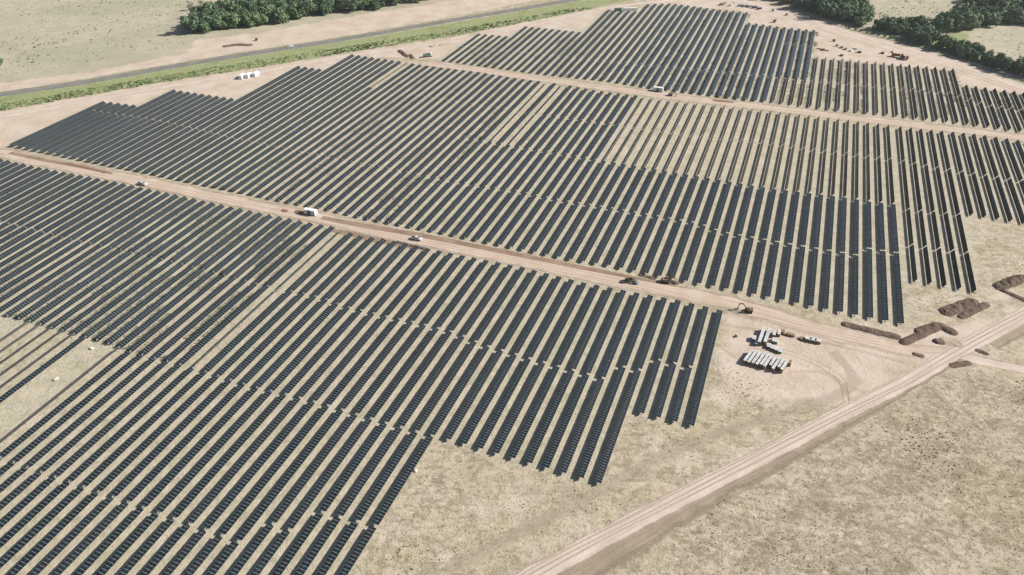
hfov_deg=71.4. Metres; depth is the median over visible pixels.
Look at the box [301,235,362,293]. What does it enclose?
solar tracker
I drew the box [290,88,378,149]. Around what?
solar tracker
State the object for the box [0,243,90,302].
solar tracker
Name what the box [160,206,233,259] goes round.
solar tracker
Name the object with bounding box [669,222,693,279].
solar tracker
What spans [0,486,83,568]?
solar tracker
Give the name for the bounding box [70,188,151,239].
solar tracker
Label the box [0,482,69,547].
solar tracker
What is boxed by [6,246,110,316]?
solar tracker
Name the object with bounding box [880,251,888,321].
solar tracker
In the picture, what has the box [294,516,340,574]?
solar tracker
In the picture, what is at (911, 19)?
tree
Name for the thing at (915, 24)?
tree
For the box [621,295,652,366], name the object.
solar tracker
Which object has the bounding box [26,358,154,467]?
solar tracker
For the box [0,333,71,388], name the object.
solar tracker
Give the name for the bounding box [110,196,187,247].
solar tracker
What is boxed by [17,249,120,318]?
solar tracker
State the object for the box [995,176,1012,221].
solar tracker
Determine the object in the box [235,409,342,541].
solar tracker
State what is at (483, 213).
solar tracker
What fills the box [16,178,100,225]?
solar tracker
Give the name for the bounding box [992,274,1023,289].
earth heap
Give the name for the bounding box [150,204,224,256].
solar tracker
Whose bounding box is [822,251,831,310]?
solar tracker
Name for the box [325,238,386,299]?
solar tracker
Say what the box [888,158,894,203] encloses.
solar tracker
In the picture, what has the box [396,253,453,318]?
solar tracker
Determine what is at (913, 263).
solar tracker
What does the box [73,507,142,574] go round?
solar tracker
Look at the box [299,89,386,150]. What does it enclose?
solar tracker
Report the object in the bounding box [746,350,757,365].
module crate
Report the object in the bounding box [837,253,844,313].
solar tracker
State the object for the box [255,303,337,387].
solar tracker
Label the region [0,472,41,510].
solar tracker
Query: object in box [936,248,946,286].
solar tracker
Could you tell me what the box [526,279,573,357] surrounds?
solar tracker
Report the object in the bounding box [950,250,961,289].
solar tracker
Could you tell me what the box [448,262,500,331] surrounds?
solar tracker
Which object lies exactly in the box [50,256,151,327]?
solar tracker
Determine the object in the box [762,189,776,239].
solar tracker
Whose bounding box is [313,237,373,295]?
solar tracker
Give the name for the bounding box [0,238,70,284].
solar tracker
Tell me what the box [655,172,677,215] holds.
solar tracker
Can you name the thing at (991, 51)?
tree
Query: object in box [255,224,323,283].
solar tracker
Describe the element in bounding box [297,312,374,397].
solar tracker
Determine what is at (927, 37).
tree
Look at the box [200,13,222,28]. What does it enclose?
tree
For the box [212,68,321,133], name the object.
solar tracker
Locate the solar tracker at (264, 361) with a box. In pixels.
[242,298,327,384]
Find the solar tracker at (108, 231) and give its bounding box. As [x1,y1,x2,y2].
[90,192,168,243]
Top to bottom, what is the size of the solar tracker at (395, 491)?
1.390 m
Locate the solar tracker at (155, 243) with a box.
[140,202,214,254]
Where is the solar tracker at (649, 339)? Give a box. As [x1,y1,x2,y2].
[636,297,666,369]
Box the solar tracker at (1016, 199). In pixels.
[1007,178,1023,223]
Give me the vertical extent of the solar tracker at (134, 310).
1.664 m
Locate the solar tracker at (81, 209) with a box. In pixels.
[43,183,126,232]
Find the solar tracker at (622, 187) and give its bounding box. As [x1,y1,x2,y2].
[609,165,635,207]
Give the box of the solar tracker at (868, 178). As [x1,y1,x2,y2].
[866,155,869,200]
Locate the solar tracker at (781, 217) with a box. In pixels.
[774,190,787,241]
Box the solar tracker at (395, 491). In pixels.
[372,435,432,526]
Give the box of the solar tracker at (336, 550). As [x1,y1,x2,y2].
[316,521,357,574]
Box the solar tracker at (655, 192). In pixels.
[643,171,666,213]
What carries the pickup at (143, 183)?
on the dirt road between blocks
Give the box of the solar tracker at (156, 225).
[119,198,196,249]
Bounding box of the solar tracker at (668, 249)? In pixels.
[656,220,681,276]
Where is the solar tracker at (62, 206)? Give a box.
[25,180,108,227]
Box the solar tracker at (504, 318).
[485,270,536,346]
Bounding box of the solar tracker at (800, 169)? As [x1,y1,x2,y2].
[796,147,804,191]
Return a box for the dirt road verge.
[561,359,960,574]
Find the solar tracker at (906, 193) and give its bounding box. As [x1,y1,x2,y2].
[901,160,909,209]
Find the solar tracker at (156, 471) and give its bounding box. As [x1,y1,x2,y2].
[126,383,244,502]
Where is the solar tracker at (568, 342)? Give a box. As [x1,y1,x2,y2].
[555,285,599,366]
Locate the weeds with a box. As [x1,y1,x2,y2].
[0,5,1023,360]
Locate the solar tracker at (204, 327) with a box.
[165,283,256,361]
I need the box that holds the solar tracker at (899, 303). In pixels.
[893,253,903,324]
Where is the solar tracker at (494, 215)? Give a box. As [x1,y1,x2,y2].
[474,190,516,240]
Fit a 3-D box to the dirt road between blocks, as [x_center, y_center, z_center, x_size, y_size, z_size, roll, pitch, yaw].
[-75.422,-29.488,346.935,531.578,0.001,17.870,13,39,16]
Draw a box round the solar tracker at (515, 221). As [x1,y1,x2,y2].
[497,194,536,245]
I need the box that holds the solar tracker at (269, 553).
[250,529,289,574]
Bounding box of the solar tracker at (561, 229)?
[543,202,579,254]
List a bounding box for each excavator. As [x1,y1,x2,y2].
[662,276,676,283]
[737,303,753,313]
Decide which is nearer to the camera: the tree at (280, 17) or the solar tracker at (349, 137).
the solar tracker at (349, 137)
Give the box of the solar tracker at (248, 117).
[219,54,353,134]
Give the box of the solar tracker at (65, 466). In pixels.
[53,364,180,477]
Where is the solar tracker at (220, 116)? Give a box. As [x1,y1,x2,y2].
[197,67,307,129]
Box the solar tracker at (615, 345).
[599,292,639,377]
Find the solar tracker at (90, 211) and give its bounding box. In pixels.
[52,185,134,234]
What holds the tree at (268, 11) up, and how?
on the ground at (814, 380)
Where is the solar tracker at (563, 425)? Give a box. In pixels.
[542,373,588,469]
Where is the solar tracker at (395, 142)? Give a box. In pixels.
[369,99,447,164]
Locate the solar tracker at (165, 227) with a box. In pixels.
[130,200,205,251]
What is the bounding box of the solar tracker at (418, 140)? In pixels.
[386,102,462,167]
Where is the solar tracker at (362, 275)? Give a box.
[335,240,397,303]
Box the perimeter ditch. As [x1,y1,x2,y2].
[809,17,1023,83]
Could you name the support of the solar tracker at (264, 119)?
on the ground at (814, 380)
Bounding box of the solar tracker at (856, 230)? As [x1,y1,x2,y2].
[853,199,858,254]
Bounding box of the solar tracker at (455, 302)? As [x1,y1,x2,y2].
[435,260,488,328]
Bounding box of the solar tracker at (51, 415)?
[0,351,130,457]
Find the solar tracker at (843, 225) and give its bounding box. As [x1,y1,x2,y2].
[840,197,846,252]
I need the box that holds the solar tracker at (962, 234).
[956,214,967,253]
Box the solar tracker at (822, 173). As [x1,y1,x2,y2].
[819,150,826,194]
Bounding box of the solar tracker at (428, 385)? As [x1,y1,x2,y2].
[398,335,464,427]
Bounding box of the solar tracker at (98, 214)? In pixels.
[61,187,142,237]
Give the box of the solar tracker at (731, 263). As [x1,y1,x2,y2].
[723,235,740,289]
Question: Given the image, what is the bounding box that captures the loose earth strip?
[331,229,411,248]
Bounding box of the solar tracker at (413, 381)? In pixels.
[383,331,451,423]
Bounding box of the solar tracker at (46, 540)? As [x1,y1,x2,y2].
[6,492,98,574]
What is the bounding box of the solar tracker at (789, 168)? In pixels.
[784,146,794,189]
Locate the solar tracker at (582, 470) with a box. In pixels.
[576,366,625,479]
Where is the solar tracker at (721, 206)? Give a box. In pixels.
[713,181,731,229]
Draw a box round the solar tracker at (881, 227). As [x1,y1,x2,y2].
[878,203,884,250]
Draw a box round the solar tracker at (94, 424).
[40,361,167,472]
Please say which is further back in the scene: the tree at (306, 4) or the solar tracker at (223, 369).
the tree at (306, 4)
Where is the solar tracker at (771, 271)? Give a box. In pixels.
[764,242,779,297]
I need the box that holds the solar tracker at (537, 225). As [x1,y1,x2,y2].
[520,199,557,250]
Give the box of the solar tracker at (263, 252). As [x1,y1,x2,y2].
[233,220,301,277]
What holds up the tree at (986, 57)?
on the ground at (814, 380)
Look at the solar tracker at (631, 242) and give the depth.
334.41 m
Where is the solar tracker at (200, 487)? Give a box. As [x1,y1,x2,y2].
[171,394,285,518]
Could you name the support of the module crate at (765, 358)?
on the ground at (814, 380)
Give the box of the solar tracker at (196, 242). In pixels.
[170,208,242,261]
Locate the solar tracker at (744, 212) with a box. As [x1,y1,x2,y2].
[737,185,753,234]
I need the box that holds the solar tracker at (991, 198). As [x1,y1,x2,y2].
[983,175,999,219]
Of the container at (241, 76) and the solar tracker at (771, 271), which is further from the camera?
the container at (241, 76)
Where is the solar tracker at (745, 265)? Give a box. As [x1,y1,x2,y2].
[737,237,753,292]
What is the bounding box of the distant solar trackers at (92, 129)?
[0,3,1023,492]
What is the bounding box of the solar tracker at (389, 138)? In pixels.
[359,98,439,163]
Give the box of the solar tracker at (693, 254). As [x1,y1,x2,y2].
[682,225,705,281]
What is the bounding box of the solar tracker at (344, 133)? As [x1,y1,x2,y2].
[316,92,400,153]
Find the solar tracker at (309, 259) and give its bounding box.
[279,230,341,288]
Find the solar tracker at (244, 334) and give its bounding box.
[204,290,291,372]
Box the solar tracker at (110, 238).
[100,194,177,245]
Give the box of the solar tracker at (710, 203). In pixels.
[701,179,720,224]
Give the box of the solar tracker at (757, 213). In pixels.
[749,187,764,236]
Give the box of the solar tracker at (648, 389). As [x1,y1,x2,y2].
[638,359,660,414]
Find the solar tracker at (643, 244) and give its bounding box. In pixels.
[630,216,658,271]
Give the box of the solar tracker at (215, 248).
[191,212,262,266]
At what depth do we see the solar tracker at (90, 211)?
357.00 m
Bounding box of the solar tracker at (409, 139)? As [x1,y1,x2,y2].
[377,101,454,166]
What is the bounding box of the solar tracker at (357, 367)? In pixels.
[325,319,399,405]
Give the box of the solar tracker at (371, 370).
[340,321,412,409]
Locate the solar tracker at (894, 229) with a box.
[890,204,898,252]
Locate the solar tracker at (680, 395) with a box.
[670,366,691,422]
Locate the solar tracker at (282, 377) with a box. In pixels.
[269,306,349,390]
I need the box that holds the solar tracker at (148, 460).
[111,379,231,497]
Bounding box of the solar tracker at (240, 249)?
[212,216,281,272]
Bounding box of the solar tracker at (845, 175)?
[843,153,847,196]
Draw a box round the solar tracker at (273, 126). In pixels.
[250,58,380,141]
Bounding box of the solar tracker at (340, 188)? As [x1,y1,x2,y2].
[317,164,370,207]
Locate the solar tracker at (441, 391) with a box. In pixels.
[413,341,476,431]
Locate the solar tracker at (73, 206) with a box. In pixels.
[34,181,117,230]
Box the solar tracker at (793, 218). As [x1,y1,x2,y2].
[787,192,799,243]
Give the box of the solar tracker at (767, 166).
[762,142,774,186]
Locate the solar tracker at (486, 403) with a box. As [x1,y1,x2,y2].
[460,353,516,445]
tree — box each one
[179,14,199,32]
[188,5,202,12]
[189,10,208,22]
[198,21,210,32]
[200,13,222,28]
[201,2,212,13]
[210,2,228,13]
[212,11,224,21]
[214,0,227,5]
[216,20,227,28]
[221,10,232,18]
[225,11,239,27]
[227,0,240,12]
[229,0,245,6]
[237,14,245,26]
[239,7,252,15]
[241,12,255,26]
[242,0,254,10]
[249,0,261,5]
[250,3,257,11]
[252,11,268,24]
[257,4,275,21]
[268,3,281,10]
[273,7,289,23]
[278,1,298,10]
[278,7,291,18]
[290,4,304,18]
[297,0,317,15]
[309,1,320,11]
[319,1,331,15]
[322,0,336,13]
[336,0,346,10]
[342,0,358,11]
[358,0,367,9]
[364,0,380,10]
[379,0,386,7]
[391,0,402,4]
[793,0,806,8]
[801,0,815,11]
[811,0,832,14]
[818,1,837,17]
[832,8,846,19]
[835,0,842,9]
[836,9,852,21]
[841,2,853,9]
[850,0,860,10]
[850,8,866,18]
[852,16,865,26]
[858,0,865,8]
[859,0,870,8]
[859,6,874,16]
[860,9,872,22]
[872,18,885,30]
[880,14,897,25]
[882,18,896,33]
[894,24,904,34]
[896,17,907,24]
[897,19,909,31]
[904,26,915,37]
[905,16,917,24]
[908,27,924,43]
[909,15,932,26]
[910,21,923,27]
[917,31,936,44]
[921,23,934,30]
[924,26,941,41]
[929,15,943,28]
[933,34,954,48]
[936,17,953,32]
[936,33,945,40]
[938,10,953,18]
[944,38,959,48]
[946,43,957,52]
[949,2,971,11]
[949,9,970,30]
[954,42,965,55]
[958,46,972,57]
[963,13,978,28]
[965,0,980,12]
[965,40,979,45]
[968,11,984,28]
[968,42,985,53]
[969,48,980,59]
[970,0,988,7]
[974,6,987,21]
[980,49,994,58]
[980,51,993,64]
[981,11,1000,25]
[985,5,999,11]
[987,56,998,68]
[989,0,1010,6]
[991,0,1009,7]
[993,6,1012,20]
[996,53,1011,70]
[1005,7,1023,24]
[1008,2,1019,8]
[1011,0,1021,7]
[1014,60,1023,72]
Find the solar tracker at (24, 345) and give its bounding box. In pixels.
[0,327,50,363]
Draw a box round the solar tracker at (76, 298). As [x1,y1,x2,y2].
[39,253,140,324]
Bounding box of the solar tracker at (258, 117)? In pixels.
[226,55,360,137]
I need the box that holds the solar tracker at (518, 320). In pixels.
[499,273,548,350]
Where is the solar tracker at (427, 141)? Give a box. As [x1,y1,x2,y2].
[396,103,471,169]
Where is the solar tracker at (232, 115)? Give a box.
[204,68,314,131]
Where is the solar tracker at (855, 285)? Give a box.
[852,255,858,315]
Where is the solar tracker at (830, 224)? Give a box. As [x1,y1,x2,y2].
[826,196,834,250]
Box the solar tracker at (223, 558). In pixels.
[205,541,238,574]
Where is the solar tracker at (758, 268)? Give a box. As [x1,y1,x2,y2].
[751,239,766,294]
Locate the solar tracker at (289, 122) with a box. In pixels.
[258,59,386,143]
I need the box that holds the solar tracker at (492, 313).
[473,267,524,340]
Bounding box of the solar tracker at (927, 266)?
[923,246,931,284]
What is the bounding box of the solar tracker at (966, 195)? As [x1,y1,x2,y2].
[959,171,973,215]
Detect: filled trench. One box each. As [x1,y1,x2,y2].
[8,152,111,173]
[321,216,675,286]
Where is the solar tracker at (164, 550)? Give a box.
[139,524,190,574]
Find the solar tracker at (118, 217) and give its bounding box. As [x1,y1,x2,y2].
[80,190,160,241]
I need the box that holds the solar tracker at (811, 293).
[807,248,817,306]
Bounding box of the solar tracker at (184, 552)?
[161,529,205,574]
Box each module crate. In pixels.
[743,349,753,363]
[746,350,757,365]
[750,351,761,365]
[754,352,765,366]
[757,327,765,345]
[759,353,769,367]
[762,327,771,345]
[762,354,773,369]
[768,356,776,368]
[771,337,777,343]
[771,356,781,371]
[776,358,784,370]
[779,358,789,373]
[786,332,794,336]
[810,337,816,343]
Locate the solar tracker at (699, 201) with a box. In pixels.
[690,178,709,221]
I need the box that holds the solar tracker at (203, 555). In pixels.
[183,535,221,574]
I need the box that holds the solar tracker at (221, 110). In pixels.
[191,66,300,128]
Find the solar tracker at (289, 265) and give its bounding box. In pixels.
[266,226,333,285]
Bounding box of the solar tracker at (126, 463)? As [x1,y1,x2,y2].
[96,375,218,492]
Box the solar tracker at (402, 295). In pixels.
[384,250,441,316]
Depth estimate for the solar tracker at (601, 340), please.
281.79 m
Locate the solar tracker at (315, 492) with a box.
[286,418,371,529]
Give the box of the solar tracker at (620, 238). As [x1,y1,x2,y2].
[605,212,635,265]
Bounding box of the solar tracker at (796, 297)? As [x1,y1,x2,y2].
[793,246,804,304]
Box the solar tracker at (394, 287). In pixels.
[371,248,430,312]
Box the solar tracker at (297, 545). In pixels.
[272,512,322,574]
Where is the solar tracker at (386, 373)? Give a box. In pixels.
[354,324,425,414]
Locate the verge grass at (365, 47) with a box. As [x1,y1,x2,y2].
[0,7,591,109]
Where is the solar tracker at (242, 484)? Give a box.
[203,401,314,529]
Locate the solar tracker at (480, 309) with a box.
[461,264,512,335]
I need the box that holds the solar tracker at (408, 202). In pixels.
[387,176,435,223]
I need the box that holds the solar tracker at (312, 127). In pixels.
[283,87,371,147]
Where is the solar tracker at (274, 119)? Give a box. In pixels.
[242,57,373,140]
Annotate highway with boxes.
[0,0,576,95]
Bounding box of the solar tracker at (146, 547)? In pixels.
[117,518,173,574]
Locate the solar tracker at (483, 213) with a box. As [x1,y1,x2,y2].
[463,188,505,238]
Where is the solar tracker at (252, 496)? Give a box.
[219,405,328,535]
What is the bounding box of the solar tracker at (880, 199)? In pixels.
[877,156,882,202]
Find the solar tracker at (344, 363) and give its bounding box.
[311,316,386,401]
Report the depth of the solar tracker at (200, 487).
231.76 m
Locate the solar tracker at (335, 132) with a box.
[308,90,393,152]
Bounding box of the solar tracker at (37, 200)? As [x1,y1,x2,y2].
[0,175,82,221]
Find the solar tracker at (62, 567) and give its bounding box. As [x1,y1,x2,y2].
[50,502,127,574]
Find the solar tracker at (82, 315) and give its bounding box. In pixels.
[61,258,161,330]
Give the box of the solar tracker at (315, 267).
[290,232,353,291]
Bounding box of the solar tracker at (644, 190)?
[632,169,656,211]
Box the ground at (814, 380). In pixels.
[0,0,1023,574]
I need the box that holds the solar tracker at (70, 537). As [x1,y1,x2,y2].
[29,497,113,574]
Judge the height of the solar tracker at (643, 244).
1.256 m
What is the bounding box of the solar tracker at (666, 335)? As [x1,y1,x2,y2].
[656,299,680,359]
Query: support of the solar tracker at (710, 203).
on the ground at (814, 380)
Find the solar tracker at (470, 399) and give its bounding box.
[445,350,502,440]
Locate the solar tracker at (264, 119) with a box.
[233,56,366,138]
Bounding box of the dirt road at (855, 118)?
[425,61,1023,141]
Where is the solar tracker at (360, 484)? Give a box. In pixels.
[337,426,401,516]
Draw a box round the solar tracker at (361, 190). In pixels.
[337,167,387,212]
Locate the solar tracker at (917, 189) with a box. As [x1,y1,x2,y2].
[913,163,921,211]
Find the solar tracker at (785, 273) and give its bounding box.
[779,244,791,300]
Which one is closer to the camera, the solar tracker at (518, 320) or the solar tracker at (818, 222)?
the solar tracker at (518, 320)
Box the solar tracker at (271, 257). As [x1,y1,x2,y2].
[244,222,312,280]
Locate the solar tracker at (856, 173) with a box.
[855,154,858,198]
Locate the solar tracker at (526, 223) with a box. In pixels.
[508,196,546,247]
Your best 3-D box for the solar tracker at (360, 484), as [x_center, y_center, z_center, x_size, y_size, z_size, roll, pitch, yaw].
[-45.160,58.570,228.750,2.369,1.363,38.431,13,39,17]
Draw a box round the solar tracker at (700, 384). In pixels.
[687,309,722,426]
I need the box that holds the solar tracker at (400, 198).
[376,174,425,221]
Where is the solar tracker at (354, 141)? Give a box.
[333,94,416,157]
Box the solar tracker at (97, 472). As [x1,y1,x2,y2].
[81,371,205,487]
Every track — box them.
[0,0,677,117]
[740,0,1023,89]
[813,27,1023,92]
[960,355,1023,372]
[989,325,1023,348]
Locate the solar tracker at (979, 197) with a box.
[971,173,986,217]
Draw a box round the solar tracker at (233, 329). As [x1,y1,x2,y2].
[192,288,278,368]
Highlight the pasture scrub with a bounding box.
[0,0,1022,73]
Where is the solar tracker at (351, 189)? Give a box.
[327,166,378,209]
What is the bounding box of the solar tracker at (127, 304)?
[84,263,181,337]
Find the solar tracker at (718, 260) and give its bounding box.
[709,233,728,286]
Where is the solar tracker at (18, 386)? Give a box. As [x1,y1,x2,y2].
[0,336,85,402]
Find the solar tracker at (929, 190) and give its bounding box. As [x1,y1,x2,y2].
[924,164,934,212]
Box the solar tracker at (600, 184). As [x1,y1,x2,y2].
[587,162,615,204]
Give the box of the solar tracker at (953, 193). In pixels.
[947,169,959,214]
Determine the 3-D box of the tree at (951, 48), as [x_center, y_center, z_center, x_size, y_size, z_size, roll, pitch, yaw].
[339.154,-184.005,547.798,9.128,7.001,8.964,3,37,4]
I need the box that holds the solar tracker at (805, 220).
[800,193,811,245]
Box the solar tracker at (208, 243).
[181,210,252,264]
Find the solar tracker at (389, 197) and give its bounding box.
[366,173,416,219]
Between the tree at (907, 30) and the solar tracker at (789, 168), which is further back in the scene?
the tree at (907, 30)
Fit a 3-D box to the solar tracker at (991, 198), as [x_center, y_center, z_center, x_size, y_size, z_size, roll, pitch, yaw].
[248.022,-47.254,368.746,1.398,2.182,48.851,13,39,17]
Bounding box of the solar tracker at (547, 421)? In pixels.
[525,370,574,463]
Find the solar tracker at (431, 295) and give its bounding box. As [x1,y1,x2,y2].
[410,255,464,321]
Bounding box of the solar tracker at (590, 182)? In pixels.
[577,160,605,202]
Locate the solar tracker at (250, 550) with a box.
[228,523,273,574]
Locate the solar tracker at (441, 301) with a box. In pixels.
[422,257,476,324]
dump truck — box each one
[423,52,432,57]
[891,53,903,56]
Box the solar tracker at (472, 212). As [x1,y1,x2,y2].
[452,187,495,235]
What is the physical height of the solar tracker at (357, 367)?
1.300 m
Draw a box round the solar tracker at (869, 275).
[866,249,872,318]
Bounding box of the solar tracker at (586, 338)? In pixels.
[570,287,612,369]
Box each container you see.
[238,73,244,78]
[245,72,251,77]
[252,71,258,76]
[623,7,636,10]
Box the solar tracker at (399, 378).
[368,328,438,418]
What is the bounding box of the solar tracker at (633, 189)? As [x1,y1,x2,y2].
[621,167,646,209]
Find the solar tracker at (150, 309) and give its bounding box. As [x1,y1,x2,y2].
[107,268,203,343]
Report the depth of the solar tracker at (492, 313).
295.93 m
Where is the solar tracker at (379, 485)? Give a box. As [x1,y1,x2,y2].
[354,431,417,521]
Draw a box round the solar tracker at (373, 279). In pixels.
[347,243,407,307]
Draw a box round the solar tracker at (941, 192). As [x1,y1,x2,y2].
[935,167,946,213]
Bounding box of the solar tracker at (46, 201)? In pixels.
[7,176,91,223]
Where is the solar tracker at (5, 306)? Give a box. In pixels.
[0,245,100,312]
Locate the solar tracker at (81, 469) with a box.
[67,368,193,482]
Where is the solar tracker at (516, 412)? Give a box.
[492,362,544,454]
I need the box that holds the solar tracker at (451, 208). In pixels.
[430,183,474,231]
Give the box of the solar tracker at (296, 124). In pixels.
[266,60,393,144]
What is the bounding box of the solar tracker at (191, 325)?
[153,280,245,358]
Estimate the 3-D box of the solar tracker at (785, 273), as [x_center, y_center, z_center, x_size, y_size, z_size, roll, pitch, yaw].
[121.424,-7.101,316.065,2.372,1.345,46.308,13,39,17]
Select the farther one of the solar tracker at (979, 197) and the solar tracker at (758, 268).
the solar tracker at (979, 197)
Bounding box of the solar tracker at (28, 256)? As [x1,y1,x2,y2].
[0,236,61,275]
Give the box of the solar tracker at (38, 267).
[0,240,80,293]
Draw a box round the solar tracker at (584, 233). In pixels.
[567,206,601,259]
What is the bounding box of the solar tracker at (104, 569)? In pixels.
[95,513,158,574]
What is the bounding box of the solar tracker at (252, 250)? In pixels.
[223,218,291,274]
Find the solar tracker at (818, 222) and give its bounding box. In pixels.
[813,194,822,248]
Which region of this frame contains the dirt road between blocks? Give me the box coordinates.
[0,149,947,358]
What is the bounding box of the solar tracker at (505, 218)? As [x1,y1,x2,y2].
[485,192,526,242]
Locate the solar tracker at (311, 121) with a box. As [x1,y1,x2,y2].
[274,61,400,146]
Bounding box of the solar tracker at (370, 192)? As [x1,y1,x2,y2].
[346,169,397,214]
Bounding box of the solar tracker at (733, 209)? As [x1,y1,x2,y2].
[725,183,742,232]
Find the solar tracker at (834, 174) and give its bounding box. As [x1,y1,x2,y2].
[831,151,836,195]
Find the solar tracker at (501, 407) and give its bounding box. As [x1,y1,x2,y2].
[476,358,530,449]
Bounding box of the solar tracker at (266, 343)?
[229,295,315,380]
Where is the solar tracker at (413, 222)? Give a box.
[408,180,454,227]
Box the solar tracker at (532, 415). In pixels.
[509,366,559,459]
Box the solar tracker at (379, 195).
[356,171,407,216]
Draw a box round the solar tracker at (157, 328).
[129,274,224,351]
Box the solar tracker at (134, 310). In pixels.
[96,266,192,340]
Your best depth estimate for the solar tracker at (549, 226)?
344.90 m
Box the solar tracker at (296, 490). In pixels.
[270,414,356,523]
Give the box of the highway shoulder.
[0,0,577,95]
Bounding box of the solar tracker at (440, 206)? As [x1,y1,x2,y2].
[419,182,464,229]
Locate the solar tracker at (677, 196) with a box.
[666,174,687,217]
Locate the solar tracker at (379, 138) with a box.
[350,97,431,161]
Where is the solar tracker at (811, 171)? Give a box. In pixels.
[807,148,815,192]
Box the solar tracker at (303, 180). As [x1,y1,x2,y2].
[277,157,333,200]
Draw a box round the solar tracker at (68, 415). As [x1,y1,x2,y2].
[12,354,142,462]
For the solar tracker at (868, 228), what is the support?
on the ground at (814, 380)
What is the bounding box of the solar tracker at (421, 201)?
[398,178,445,224]
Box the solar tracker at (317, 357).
[283,310,361,394]
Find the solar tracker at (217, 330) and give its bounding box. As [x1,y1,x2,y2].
[178,285,268,364]
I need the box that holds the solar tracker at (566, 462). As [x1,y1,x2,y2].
[559,377,603,473]
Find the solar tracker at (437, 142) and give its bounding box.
[405,104,479,171]
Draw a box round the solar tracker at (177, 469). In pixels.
[141,387,257,507]
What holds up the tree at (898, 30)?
on the ground at (814, 380)
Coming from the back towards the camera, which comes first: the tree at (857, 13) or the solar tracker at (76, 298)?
the tree at (857, 13)
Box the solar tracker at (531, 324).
[513,276,561,353]
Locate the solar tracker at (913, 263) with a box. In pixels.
[909,244,916,282]
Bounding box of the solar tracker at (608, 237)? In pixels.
[592,210,623,264]
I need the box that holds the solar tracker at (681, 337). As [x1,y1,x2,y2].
[671,303,694,362]
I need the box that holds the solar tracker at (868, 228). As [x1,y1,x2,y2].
[866,201,871,248]
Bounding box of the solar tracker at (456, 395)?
[429,345,489,435]
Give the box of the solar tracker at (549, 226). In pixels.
[531,200,567,252]
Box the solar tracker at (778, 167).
[773,144,784,188]
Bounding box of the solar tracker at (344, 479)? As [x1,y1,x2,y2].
[319,422,386,512]
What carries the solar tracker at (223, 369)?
on the ground at (814, 380)
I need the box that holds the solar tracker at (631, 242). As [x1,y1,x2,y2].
[618,214,646,268]
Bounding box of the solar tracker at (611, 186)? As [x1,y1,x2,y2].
[598,164,625,206]
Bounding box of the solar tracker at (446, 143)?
[414,105,487,172]
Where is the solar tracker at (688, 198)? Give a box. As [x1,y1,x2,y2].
[678,176,698,219]
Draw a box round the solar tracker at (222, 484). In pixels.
[187,397,300,524]
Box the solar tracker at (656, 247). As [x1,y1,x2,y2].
[643,218,669,273]
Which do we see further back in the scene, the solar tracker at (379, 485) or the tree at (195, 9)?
the tree at (195, 9)
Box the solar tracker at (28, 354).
[0,330,60,376]
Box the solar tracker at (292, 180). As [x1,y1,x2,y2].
[268,156,325,198]
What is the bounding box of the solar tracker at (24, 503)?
[0,477,55,528]
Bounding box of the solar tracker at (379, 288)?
[359,246,418,310]
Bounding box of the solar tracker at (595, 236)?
[580,208,612,261]
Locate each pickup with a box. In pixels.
[137,181,147,185]
[411,235,422,240]
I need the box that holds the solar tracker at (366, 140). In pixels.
[342,95,423,159]
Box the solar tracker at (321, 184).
[297,161,351,204]
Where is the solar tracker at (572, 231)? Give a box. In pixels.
[555,204,590,257]
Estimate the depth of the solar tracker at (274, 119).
468.93 m
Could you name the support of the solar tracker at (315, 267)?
on the ground at (814, 380)
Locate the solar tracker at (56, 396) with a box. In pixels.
[0,347,117,442]
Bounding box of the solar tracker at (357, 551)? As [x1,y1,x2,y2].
[338,525,376,574]
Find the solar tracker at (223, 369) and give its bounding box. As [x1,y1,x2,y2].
[216,292,303,375]
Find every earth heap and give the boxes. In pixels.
[66,162,106,172]
[222,43,252,46]
[294,210,303,214]
[396,241,425,249]
[397,50,409,57]
[429,42,451,47]
[638,274,656,279]
[661,278,679,284]
[841,321,901,339]
[899,326,941,345]
[912,352,924,357]
[914,322,957,335]
[932,338,944,344]
[938,298,979,316]
[939,337,964,347]
[948,360,972,367]
[957,302,989,318]
[975,348,988,355]
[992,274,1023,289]
[995,287,1023,301]
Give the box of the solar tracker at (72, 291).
[29,251,130,321]
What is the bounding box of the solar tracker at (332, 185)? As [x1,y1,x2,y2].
[307,162,360,206]
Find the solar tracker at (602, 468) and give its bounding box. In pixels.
[594,369,640,484]
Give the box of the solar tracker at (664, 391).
[654,363,675,418]
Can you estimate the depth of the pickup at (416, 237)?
336.92 m
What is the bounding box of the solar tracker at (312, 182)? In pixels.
[287,159,343,202]
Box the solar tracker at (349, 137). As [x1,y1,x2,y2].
[324,93,408,156]
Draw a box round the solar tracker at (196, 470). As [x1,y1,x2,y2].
[156,390,271,513]
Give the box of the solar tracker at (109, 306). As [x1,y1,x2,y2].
[73,261,171,333]
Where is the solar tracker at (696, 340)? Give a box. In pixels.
[687,306,708,366]
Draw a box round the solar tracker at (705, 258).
[696,229,716,283]
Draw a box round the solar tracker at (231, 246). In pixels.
[202,214,271,269]
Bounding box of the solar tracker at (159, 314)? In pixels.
[117,271,213,347]
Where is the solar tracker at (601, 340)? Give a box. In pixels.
[585,289,625,373]
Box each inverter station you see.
[303,207,317,215]
[653,86,663,91]
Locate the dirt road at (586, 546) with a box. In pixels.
[515,306,1023,574]
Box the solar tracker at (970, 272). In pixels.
[964,252,976,292]
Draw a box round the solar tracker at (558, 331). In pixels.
[541,282,586,361]
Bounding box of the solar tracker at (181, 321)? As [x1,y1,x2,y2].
[141,277,234,355]
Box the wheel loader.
[625,275,638,284]
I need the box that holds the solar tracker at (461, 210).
[441,185,485,233]
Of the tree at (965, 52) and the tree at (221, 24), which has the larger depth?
the tree at (221, 24)
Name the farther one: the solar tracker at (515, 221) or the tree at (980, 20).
the tree at (980, 20)

